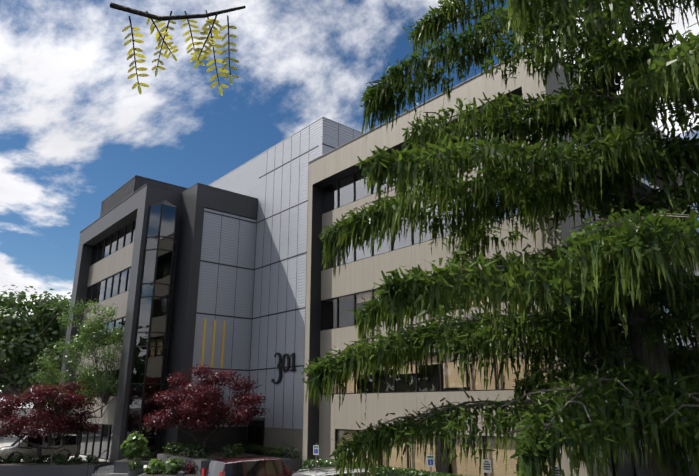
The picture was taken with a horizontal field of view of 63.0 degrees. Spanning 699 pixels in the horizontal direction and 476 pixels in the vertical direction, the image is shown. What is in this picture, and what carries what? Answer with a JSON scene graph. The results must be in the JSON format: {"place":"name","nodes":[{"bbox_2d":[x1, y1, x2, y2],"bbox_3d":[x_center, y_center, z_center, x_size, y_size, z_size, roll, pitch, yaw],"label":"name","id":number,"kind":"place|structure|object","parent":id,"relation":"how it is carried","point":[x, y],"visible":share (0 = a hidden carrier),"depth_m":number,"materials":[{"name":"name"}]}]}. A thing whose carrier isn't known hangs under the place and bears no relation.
{"place":"outdoors","nodes":[
{"label":"outdoors","id":0,"kind":"place"},
{"bbox_2d":[0,408,51,434],"bbox_3d":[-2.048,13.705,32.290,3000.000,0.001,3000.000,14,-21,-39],"label":"ground","id":1,"kind":"structure","parent":0,"point":[22,415],"depth_m":273.91,"materials":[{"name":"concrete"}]},
{"bbox_2d":[0,383,51,412],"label":"treeline","id":2,"kind":"object","parent":1,"relation":"on","point":[25,397],"depth_m":199.03,"materials":[{"name":"green plant"}]},
{"bbox_2d":[0,285,71,436],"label":"tree","id":3,"kind":"object","parent":1,"relation":"on","point":[21,326],"depth_m":67.06,"materials":[{"name":"green plant"}]},
{"bbox_2d":[15,292,71,387],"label":"tree","id":4,"kind":"object","parent":1,"relation":"on","point":[66,299],"depth_m":89.50,"materials":[{"name":"green plant"}]},
{"bbox_2d":[55,183,181,464],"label":"wing walls","id":5,"kind":"structure","parent":1,"relation":"on","point":[132,207],"depth_m":41.48,"materials":[{"name":"grey concrete"}]},
{"bbox_2d":[68,219,135,460],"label":"windows","id":6,"kind":"structure","parent":5,"relation":"in","point":[96,444],"depth_m":43.69,"materials":[{"name":"black glass"}]},
{"bbox_2d":[100,175,187,216],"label":"rooftop structure","id":7,"kind":"object","parent":5,"relation":"on","point":[125,190],"visible":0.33,"depth_m":45.48,"materials":[{"name":"grey metal"}]},
{"bbox_2d":[123,200,178,452],"bbox_3d":[-13.075,5.343,38.236,2.200,17.005,1.655,14,-21,-39],"label":"glass window column","id":8,"kind":"structure","parent":5,"relation":"attached to","point":[149,355],"depth_m":37.56,"materials":[{"name":"black glass"}]},
{"bbox_2d":[159,183,257,453],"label":"box walls","id":9,"kind":"structure","parent":1,"relation":"on","point":[211,318],"depth_m":39.27,"materials":[{"name":"silver metal"}]},
{"bbox_2d":[201,456,296,475],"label":"red suv","id":10,"kind":"object","parent":1,"relation":"on","point":[255,466],"visible":0.9,"depth_m":25.35,"materials":[{"name":"paint"}]},
{"bbox_2d":[208,117,363,457],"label":"tower walls","id":11,"kind":"structure","parent":1,"relation":"on","point":[274,179],"depth_m":38.75,"materials":[{"name":"silver metal"}]},
{"bbox_2d":[247,420,263,451],"bbox_3d":[-6.171,13.302,37.306,0.070,2.600,1.900,14,-21,-39],"label":"entrance door","id":12,"kind":"structure","parent":11,"relation":"attached to","point":[256,432],"depth_m":37.36,"materials":[{"name":"black glass"}]},
{"bbox_2d":[271,352,295,383],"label":"numerals","id":13,"kind":"object","parent":11,"relation":"attached to","point":[281,360],"visible":1,"depth_m":36.37,"materials":[{"name":"black metal"}]},
{"bbox_2d":[292,466,371,475],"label":"car","id":14,"kind":"object","parent":1,"relation":"on","point":[321,472],"visible":0.73,"depth_m":22.54,"materials":[{"name":"paint"}]},
{"bbox_2d":[302,45,698,475],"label":"wing walls","id":15,"kind":"structure","parent":1,"relation":"on","point":[322,421],"depth_m":30.68,"materials":[{"name":"beige concrete"}]},
{"bbox_2d":[321,97,696,475],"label":"windows","id":16,"kind":"structure","parent":15,"relation":"in","point":[344,191],"depth_m":27.49,"materials":[{"name":"black glass"}]},
{"bbox_2d":[0,417,301,475],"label":"ground","id":17,"kind":"structure","parent":0,"point":[117,468],"depth_m":33.68,"materials":[{"name":"concrete"}]},
{"bbox_2d":[0,434,79,462],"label":"beige suv","id":18,"kind":"object","parent":17,"relation":"on","point":[69,449],"visible":0.6,"depth_m":36.40,"materials":[{"name":"paint"}]},
{"bbox_2d":[0,382,104,462],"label":"maple tree","id":19,"kind":"object","parent":17,"relation":"on","point":[37,395],"depth_m":35.09,"materials":[{"name":"red plant"}]},
{"bbox_2d":[29,298,124,460],"bbox_3d":[-17.865,9.347,38.926,6.821,11.116,7.141,14,-21,-39],"label":"birch tree","id":20,"kind":"object","parent":17,"relation":"on","point":[95,325],"depth_m":39.17,"materials":[{"name":"green plant"}]},
{"bbox_2d":[87,450,127,475],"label":"handrails","id":21,"kind":"object","parent":17,"relation":"on","point":[97,461],"visible":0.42,"depth_m":33.50,"materials":[{"name":"metal"}]},
{"bbox_2d":[0,431,300,473],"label":"planter shrubs","id":22,"kind":"object","parent":17,"relation":"on","point":[135,447],"visible":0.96,"depth_m":32.27,"materials":[{"name":"green plant"}]},
{"bbox_2d":[142,364,268,451],"bbox_3d":[-8.506,10.078,33.570,7.455,5.096,7.392,14,-21,-39],"label":"maple tree","id":23,"kind":"object","parent":17,"relation":"on","point":[203,405],"depth_m":32.65,"materials":[{"name":"red plant"}]},
{"bbox_2d":[50,431,559,475],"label":"signs","id":24,"kind":"object","parent":17,"relation":"on","point":[486,465],"visible":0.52,"depth_m":23.25,"materials":[{"name":"white metal"}]},
{"bbox_2d":[110,2,245,84],"bbox_3d":[-0.772,-0.351,1.246,1.183,1.067,0.580,14,-21,-39],"label":"branch","id":25,"kind":"object","parent":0,"point":[153,16],"visible":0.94,"depth_m":1.74,"materials":[{"name":"black wood"}]},
{"bbox_2d":[122,15,238,95],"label":"leaves","id":26,"kind":"object","parent":25,"relation":"attached to","point":[207,51],"visible":0.94,"depth_m":1.76,"materials":[{"name":"yellow plant"}]},
{"bbox_2d":[0,0,698,407],"label":"sky","id":27,"kind":"structure","parent":0,"point":[74,129],"materials":[{"name":"blue"}]},
{"bbox_2d":[302,458,470,475],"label":"hedge","id":28,"kind":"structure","parent":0,"point":[383,468],"depth_m":25.87,"materials":[{"name":"green plant"}]},
{"bbox_2d":[301,0,698,475],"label":"cedar tree","id":29,"kind":"object","parent":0,"point":[633,252],"depth_m":16.09,"materials":[{"name":"green plant"}]}
]}

